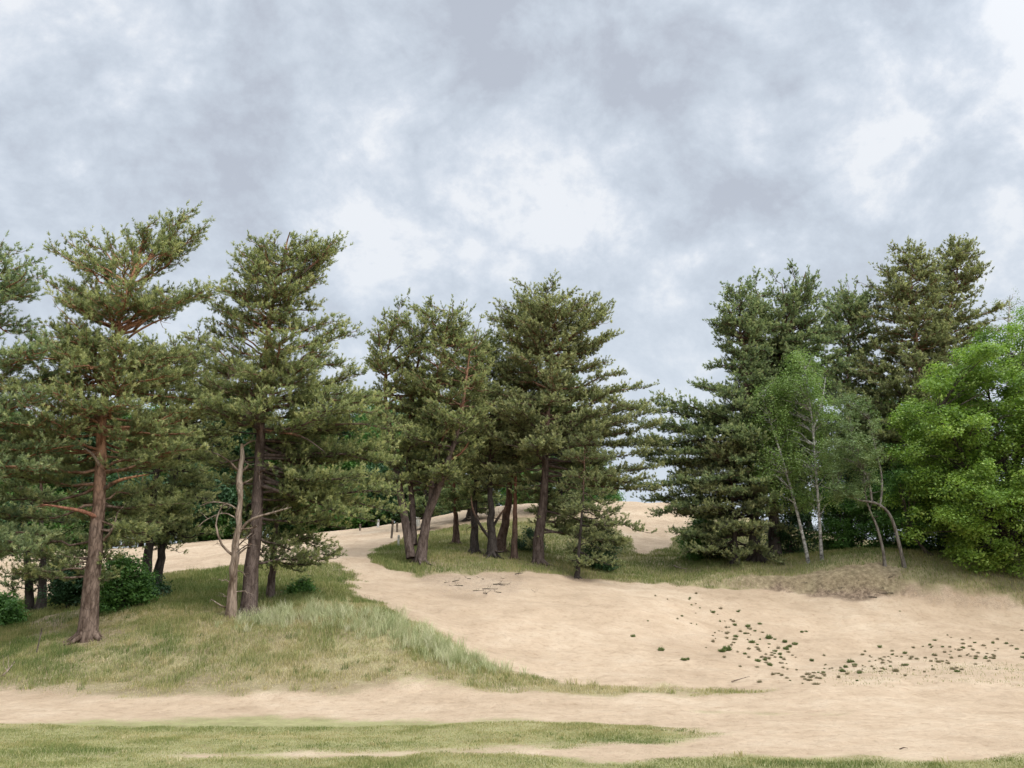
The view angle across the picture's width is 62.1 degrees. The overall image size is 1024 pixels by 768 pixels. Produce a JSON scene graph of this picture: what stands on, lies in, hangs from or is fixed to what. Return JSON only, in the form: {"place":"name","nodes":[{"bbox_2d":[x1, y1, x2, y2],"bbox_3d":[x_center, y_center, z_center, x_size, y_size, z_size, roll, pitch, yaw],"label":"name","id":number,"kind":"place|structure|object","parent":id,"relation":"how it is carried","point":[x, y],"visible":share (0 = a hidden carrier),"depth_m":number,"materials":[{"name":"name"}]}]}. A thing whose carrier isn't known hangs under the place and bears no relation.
{"place":"outdoors","nodes":[
{"label":"outdoors","id":0,"kind":"place"},
{"bbox_2d":[0,501,1023,767],"bbox_3d":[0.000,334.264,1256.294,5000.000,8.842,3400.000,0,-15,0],"label":"ground","id":1,"kind":"structure","parent":0,"point":[562,629],"depth_m":17.84,"materials":[{"name":"beige sand"}]},
{"bbox_2d":[0,657,14,676],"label":"fallen branch","id":2,"kind":"object","parent":1,"relation":"on","point":[7,670],"visible":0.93,"depth_m":16.91,"materials":[{"name":"beige wood"}]},
{"bbox_2d":[0,585,32,626],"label":"bush","id":3,"kind":"object","parent":1,"relation":"on","point":[11,611],"visible":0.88,"depth_m":22.57,"materials":[{"name":"green plant"}]},
{"bbox_2d":[0,501,39,551],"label":"bush","id":4,"kind":"object","parent":1,"relation":"on","point":[19,524],"visible":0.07,"depth_m":55.80,"materials":[{"name":"green plant"}]},
{"bbox_2d":[0,409,67,525],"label":"broadleaf tree","id":5,"kind":"object","parent":1,"relation":"on","point":[46,485],"visible":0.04,"depth_m":59.53,"materials":[{"name":"green plant"}]},
{"bbox_2d":[36,628,42,652],"bbox_3d":[-10.337,5.644,18.572,0.075,0.608,0.028,0,-15,0],"label":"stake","id":6,"kind":"object","parent":1,"relation":"on","point":[39,640],"visible":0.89,"depth_m":18.57,"materials":[{"name":"wood"}]},
{"bbox_2d":[0,403,92,611],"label":"pine tree","id":7,"kind":"object","parent":1,"relation":"on","point":[30,590],"visible":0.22,"depth_m":26.02,"materials":[{"name":"green plant"}]},
{"bbox_2d":[0,229,93,562],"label":"pine tree","id":8,"kind":"object","parent":1,"relation":"on","point":[12,456],"visible":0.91,"depth_m":19.43,"materials":[{"name":"green plant"}]},
{"bbox_2d":[36,562,85,608],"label":"bush","id":9,"kind":"object","parent":1,"relation":"on","point":[68,593],"visible":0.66,"depth_m":24.47,"materials":[{"name":"green plant"}]},
{"bbox_2d":[29,490,121,550],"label":"bush","id":10,"kind":"object","parent":1,"relation":"on","point":[55,526],"visible":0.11,"depth_m":53.74,"materials":[{"name":"green plant"}]},
{"bbox_2d":[49,405,125,494],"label":"broadleaf tree","id":11,"kind":"object","parent":1,"relation":"on","point":[90,478],"visible":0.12,"depth_m":61.23,"materials":[{"name":"green plant"}]},
{"bbox_2d":[64,402,151,481],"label":"broadleaf tree","id":12,"kind":"object","parent":1,"relation":"on","point":[128,416],"depth_m":73.46,"materials":[{"name":"green plant"}]},
{"bbox_2d":[0,199,227,645],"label":"pine tree","id":13,"kind":"object","parent":1,"relation":"on","point":[105,367],"visible":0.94,"depth_m":20.37,"materials":[{"name":"green plant"}]},
{"bbox_2d":[79,464,178,547],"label":"bush","id":14,"kind":"object","parent":1,"relation":"on","point":[116,476],"visible":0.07,"depth_m":54.12,"materials":[{"name":"green plant"}]},
{"bbox_2d":[99,548,161,615],"bbox_3d":[-10.424,5.434,22.809,2.058,2.044,1.878,0,-15,0],"label":"bush","id":15,"kind":"object","parent":1,"relation":"on","point":[125,588],"visible":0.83,"depth_m":22.58,"materials":[{"name":"green plant"}]},
{"bbox_2d":[139,569,175,598],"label":"bush","id":16,"kind":"object","parent":1,"relation":"on","point":[160,586],"visible":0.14,"depth_m":24.13,"materials":[{"name":"green plant"}]},
{"bbox_2d":[114,403,202,476],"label":"broadleaf tree","id":17,"kind":"object","parent":1,"relation":"on","point":[153,409],"depth_m":59.62,"materials":[{"name":"green plant"}]},
{"bbox_2d":[107,328,246,572],"bbox_3d":[-10.986,2.450,27.377,4.446,8.815,3.436,0,-15,0],"label":"pine tree","id":18,"kind":"object","parent":1,"relation":"on","point":[162,537],"visible":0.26,"depth_m":27.04,"materials":[{"name":"green plant"}]},
{"bbox_2d":[143,460,236,542],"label":"bush","id":19,"kind":"object","parent":1,"relation":"on","point":[224,495],"visible":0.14,"depth_m":54.84,"materials":[{"name":"green plant"}]},
{"bbox_2d":[148,316,232,582],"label":"pine tree","id":20,"kind":"object","parent":1,"relation":"on","point":[161,555],"visible":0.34,"depth_m":27.32,"materials":[{"name":"green plant"}]},
{"bbox_2d":[186,503,249,541],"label":"bush","id":21,"kind":"object","parent":1,"relation":"on","point":[228,531],"visible":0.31,"depth_m":55.26,"materials":[{"name":"green plant"}]},
{"bbox_2d":[197,396,266,517],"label":"broadleaf tree","id":22,"kind":"object","parent":1,"relation":"on","point":[236,451],"visible":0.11,"depth_m":60.64,"materials":[{"name":"green plant"}]},
{"bbox_2d":[198,435,290,618],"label":"dead tree","id":23,"kind":"object","parent":1,"relation":"on","point":[231,601],"visible":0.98,"depth_m":21.28,"materials":[{"name":"wood"}]},
{"bbox_2d":[222,463,300,536],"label":"bush","id":24,"kind":"object","parent":1,"relation":"on","point":[233,522],"visible":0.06,"depth_m":55.30,"materials":[{"name":"green plant"}]},
{"bbox_2d":[172,229,413,617],"bbox_3d":[-5.634,0.779,22.604,6.262,10.810,5.277,0,-15,0],"label":"pine tree","id":25,"kind":"object","parent":1,"relation":"on","point":[307,428],"visible":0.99,"depth_m":22.20,"materials":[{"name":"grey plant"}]},
{"bbox_2d":[248,421,351,599],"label":"pine tree","id":26,"kind":"object","parent":1,"relation":"on","point":[307,538],"visible":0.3,"depth_m":23.11,"materials":[{"name":"green plant"}]},
{"bbox_2d":[280,575,319,595],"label":"bush","id":27,"kind":"object","parent":1,"relation":"on","point":[303,583],"visible":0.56,"depth_m":23.26,"materials":[{"name":"green plant"}]},
{"bbox_2d":[265,408,337,471],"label":"broadleaf tree","id":28,"kind":"object","parent":1,"relation":"on","point":[275,462],"depth_m":60.65,"materials":[{"name":"green plant"}]},
{"bbox_2d":[271,502,338,533],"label":"bush","id":29,"kind":"object","parent":1,"relation":"on","point":[314,528],"visible":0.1,"depth_m":56.25,"materials":[{"name":"green plant"}]},
{"bbox_2d":[329,388,374,473],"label":"broadleaf tree","id":30,"kind":"object","parent":1,"relation":"on","point":[344,432],"visible":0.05,"depth_m":63.69,"materials":[{"name":"green plant"}]},
{"bbox_2d":[312,480,396,531],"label":"bush","id":31,"kind":"object","parent":1,"relation":"on","point":[356,522],"visible":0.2,"depth_m":55.85,"materials":[{"name":"green plant"}]},
{"bbox_2d":[331,407,406,496],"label":"broadleaf tree","id":32,"kind":"object","parent":1,"relation":"on","point":[347,464],"visible":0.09,"depth_m":60.26,"materials":[{"name":"green plant"}]},
{"bbox_2d":[214,593,527,675],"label":"dune grass","id":33,"kind":"structure","parent":1,"relation":"on","point":[440,648],"depth_m":19.24,"materials":[{"name":"green plant"}]},
{"bbox_2d":[344,456,428,523],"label":"bush","id":34,"kind":"object","parent":1,"relation":"on","point":[380,465],"visible":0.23,"depth_m":56.52,"materials":[{"name":"green plant"}]},
{"bbox_2d":[368,396,409,523],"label":"broadleaf tree","id":35,"kind":"object","parent":1,"relation":"on","point":[390,410],"visible":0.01,"depth_m":73.39,"materials":[{"name":"green plant"}]},
{"bbox_2d":[390,520,393,537],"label":"wooden post","id":36,"kind":"object","parent":1,"relation":"on","point":[392,527],"visible":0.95,"depth_m":40.55,"materials":[{"name":"wood"}]},
{"bbox_2d":[416,517,419,526],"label":"wooden post","id":37,"kind":"object","parent":1,"relation":"on","point":[417,522],"visible":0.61,"depth_m":47.54,"materials":[{"name":"grey wood"}]},
{"bbox_2d":[395,412,449,519],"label":"broadleaf tree","id":38,"kind":"object","parent":1,"relation":"on","point":[442,487],"visible":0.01,"depth_m":65.45,"materials":[{"name":"green plant"}]},
{"bbox_2d":[356,287,496,565],"bbox_3d":[-3.119,1.595,31.738,5.317,10.542,4.808,-4,-15,14],"label":"pine tree","id":39,"kind":"object","parent":1,"relation":"on","point":[428,433],"visible":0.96,"depth_m":31.42,"materials":[{"name":"green plant"}]},
{"bbox_2d":[393,399,459,529],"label":"pine tree","id":40,"kind":"object","parent":1,"relation":"on","point":[423,500],"visible":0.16,"depth_m":44.64,"materials":[{"name":"green plant"}]},
{"bbox_2d":[435,401,479,544],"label":"pine tree","id":41,"kind":"object","parent":1,"relation":"on","point":[457,504],"visible":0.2,"depth_m":36.65,"materials":[{"name":"green plant"}]},
{"bbox_2d":[439,368,517,520],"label":"pine tree","id":42,"kind":"object","parent":1,"relation":"on","point":[485,500],"visible":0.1,"depth_m":47.60,"materials":[{"name":"green plant"}]},
{"bbox_2d":[446,322,517,554],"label":"pine tree","id":43,"kind":"object","parent":1,"relation":"on","point":[475,495],"visible":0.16,"depth_m":34.19,"materials":[{"name":"green plant"}]},
{"bbox_2d":[460,381,526,558],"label":"pine tree","id":44,"kind":"object","parent":1,"relation":"on","point":[497,478],"visible":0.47,"depth_m":33.05,"materials":[{"name":"green plant"}]},
{"bbox_2d":[478,460,518,506],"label":"broadleaf tree","id":45,"kind":"object","parent":1,"relation":"on","point":[499,504],"visible":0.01,"depth_m":78.63,"materials":[{"name":"green plant"}]},
{"bbox_2d":[0,520,1023,767],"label":"grass","id":46,"kind":"structure","parent":1,"relation":"on","point":[182,602],"depth_m":17.71,"materials":[{"name":"green plant"}]},
{"bbox_2d":[494,366,550,559],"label":"pine tree","id":47,"kind":"object","parent":1,"relation":"on","point":[514,549],"visible":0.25,"depth_m":33.66,"materials":[{"name":"green plant"}]},
{"bbox_2d":[492,304,560,552],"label":"pine tree","id":48,"kind":"object","parent":1,"relation":"on","point":[503,531],"visible":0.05,"depth_m":34.86,"materials":[{"name":"green plant"}]},
{"bbox_2d":[509,525,546,550],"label":"bush","id":49,"kind":"object","parent":1,"relation":"on","point":[529,532],"visible":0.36,"depth_m":35.38,"materials":[{"name":"green plant"}]},
{"bbox_2d":[498,401,589,505],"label":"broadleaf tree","id":50,"kind":"object","parent":1,"relation":"on","point":[518,494],"visible":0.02,"depth_m":71.39,"materials":[{"name":"green plant"}]},
{"bbox_2d":[518,366,614,512],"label":"pine tree","id":51,"kind":"object","parent":1,"relation":"on","point":[561,492],"visible":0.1,"depth_m":48.71,"materials":[{"name":"green plant"}]},
{"bbox_2d":[479,268,674,566],"bbox_3d":[2.468,1.457,33.963,8.100,11.797,6.114,0,-15,0],"label":"pine tree","id":52,"kind":"object","parent":1,"relation":"on","point":[534,319],"visible":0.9,"depth_m":33.20,"materials":[{"name":"green plant"}]},
{"bbox_2d":[573,528,626,572],"bbox_3d":[3.410,6.583,33.460,2.138,2.017,2.085,0,-15,0],"label":"bush","id":53,"kind":"object","parent":1,"relation":"on","point":[599,565],"visible":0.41,"depth_m":32.96,"materials":[{"name":"green plant"}]},
{"bbox_2d":[578,453,626,502],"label":"broadleaf tree","id":54,"kind":"object","parent":1,"relation":"on","point":[612,496],"visible":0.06,"depth_m":72.56,"materials":[{"name":"green plant"}]},
{"bbox_2d":[549,428,656,578],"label":"pine tree","id":55,"kind":"object","parent":1,"relation":"on","point":[573,453],"visible":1,"depth_m":31.11,"materials":[{"name":"green plant"}]},
{"bbox_2d":[674,518,731,560],"bbox_3d":[8.218,6.593,36.052,2.713,2.473,2.908,0,-15,0],"label":"bush","id":56,"kind":"object","parent":1,"relation":"on","point":[693,555],"visible":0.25,"depth_m":35.65,"materials":[{"name":"green plant"}]},
{"bbox_2d":[621,276,790,563],"bbox_3d":[8.032,1.362,35.311,7.125,12.378,5.405,0,-15,0],"label":"pine tree","id":57,"kind":"object","parent":1,"relation":"on","point":[715,414],"visible":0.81,"depth_m":34.74,"materials":[{"name":"green plant"}]},
{"bbox_2d":[723,645,731,650],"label":"grass tuft","id":58,"kind":"object","parent":1,"relation":"on","point":[728,647],"visible":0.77,"depth_m":22.43,"materials":[{"name":"green plant"}]},
{"bbox_2d":[669,428,796,568],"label":"pine tree","id":59,"kind":"object","parent":1,"relation":"on","point":[735,550],"visible":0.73,"depth_m":33.51,"materials":[{"name":"green plant"}]},
{"bbox_2d":[735,376,809,563],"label":"birch tree","id":60,"kind":"object","parent":1,"relation":"on","point":[774,453],"visible":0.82,"depth_m":33.44,"materials":[{"name":"green plant"}]},
{"bbox_2d":[703,258,858,556],"bbox_3d":[11.665,1.036,37.062,6.752,13.356,5.521,0,-15,0],"label":"pine tree","id":61,"kind":"object","parent":1,"relation":"on","point":[785,339],"visible":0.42,"depth_m":36.75,"materials":[{"name":"green plant"}]},
{"bbox_2d":[761,491,822,555],"bbox_3d":[11.759,6.164,36.123,2.707,3.322,2.756,0,-15,0],"label":"bush","id":62,"kind":"object","parent":1,"relation":"on","point":[789,548],"visible":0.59,"depth_m":35.58,"materials":[{"name":"green plant"}]},
{"bbox_2d":[757,397,844,527],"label":"broadleaf tree","id":63,"kind":"object","parent":1,"relation":"on","point":[819,480],"visible":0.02,"depth_m":53.28,"materials":[{"name":"green plant"}]},
{"bbox_2d":[757,346,849,559],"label":"birch tree","id":64,"kind":"object","parent":1,"relation":"on","point":[803,394],"visible":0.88,"depth_m":33.59,"materials":[{"name":"green plant"}]},
{"bbox_2d":[809,481,875,551],"bbox_3d":[13.833,5.796,35.821,3.067,3.507,3.221,0,-15,0],"label":"bush","id":65,"kind":"object","parent":1,"relation":"on","point":[839,540],"visible":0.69,"depth_m":35.28,"materials":[{"name":"green plant"}]},
{"bbox_2d":[813,273,899,539],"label":"pine tree","id":66,"kind":"object","parent":1,"relation":"on","point":[845,298],"visible":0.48,"depth_m":39.75,"materials":[{"name":"green plant"}]},
{"bbox_2d":[816,437,900,547],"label":"broadleaf tree","id":67,"kind":"object","parent":1,"relation":"on","point":[849,478],"visible":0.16,"depth_m":37.06,"materials":[{"name":"green plant"}]},
{"bbox_2d":[817,392,906,567],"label":"tree","id":68,"kind":"object","parent":1,"relation":"on","point":[853,443],"visible":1,"depth_m":31.09,"materials":[{"name":"green plant"}]},
{"bbox_2d":[847,454,889,566],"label":"sapling","id":69,"kind":"object","parent":1,"relation":"on","point":[881,542],"visible":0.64,"depth_m":30.93,"materials":[{"name":"green plant"}]},
{"bbox_2d":[825,382,911,540],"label":"broadleaf tree","id":70,"kind":"object","parent":1,"relation":"on","point":[889,444],"visible":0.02,"depth_m":51.03,"materials":[{"name":"green plant"}]},
{"bbox_2d":[851,472,925,549],"bbox_3d":[15.122,5.400,34.474,2.925,4.050,2.863,0,-15,0],"label":"bush","id":71,"kind":"object","parent":1,"relation":"on","point":[881,519],"visible":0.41,"depth_m":34.08,"materials":[{"name":"green plant"}]},
{"bbox_2d":[835,236,968,548],"bbox_3d":[17.472,0.316,38.108,5.949,14.849,5.159,0,-15,0],"label":"pine tree","id":72,"kind":"object","parent":1,"relation":"on","point":[903,293],"visible":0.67,"depth_m":38.21,"materials":[{"name":"green plant"}]},
{"bbox_2d":[882,462,934,555],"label":"tree","id":73,"kind":"object","parent":1,"relation":"on","point":[897,520],"visible":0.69,"depth_m":31.84,"materials":[{"name":"green plant"}]},
{"bbox_2d":[890,447,950,547],"bbox_3d":[18.018,4.898,36.970,3.647,5.717,3.727,9,-17,-30],"label":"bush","id":74,"kind":"object","parent":1,"relation":"on","point":[906,497],"visible":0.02,"depth_m":37.25,"materials":[{"name":"green plant"}]},
{"bbox_2d":[903,512,980,551],"bbox_3d":[17.096,5.848,33.559,3.329,3.448,3.044,0,-15,0],"label":"bush","id":75,"kind":"object","parent":1,"relation":"on","point":[926,545],"visible":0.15,"depth_m":33.34,"materials":[{"name":"green plant"}]},
{"bbox_2d":[872,306,1023,577],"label":"oak tree","id":76,"kind":"object","parent":1,"relation":"on","point":[983,455],"visible":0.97,"depth_m":30.67,"materials":[{"name":"green plant"}]},
{"bbox_2d":[890,232,1011,545],"bbox_3d":[20.360,0.197,39.033,5.613,15.652,4.146,-8,-17,28],"label":"pine tree","id":77,"kind":"object","parent":1,"relation":"on","point":[959,255],"visible":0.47,"depth_m":39.64,"materials":[{"name":"green plant"}]},
{"bbox_2d":[906,393,1011,505],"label":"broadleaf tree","id":78,"kind":"object","parent":1,"relation":"on","point":[980,433],"depth_m":50.85,"materials":[{"name":"green plant"}]},
{"bbox_2d":[980,286,1023,453],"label":"tree","id":79,"kind":"object","parent":1,"relation":"on","point":[1009,309],"visible":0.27,"depth_m":45.57,"materials":[{"name":"green plant"}]},
{"bbox_2d":[981,518,1023,556],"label":"bush","id":80,"kind":"object","parent":1,"relation":"on","point":[1000,547],"visible":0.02,"depth_m":32.38,"materials":[{"name":"green plant"}]},
{"bbox_2d":[0,0,1023,547],"label":"sky","id":81,"kind":"structure","parent":0,"point":[650,154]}
]}

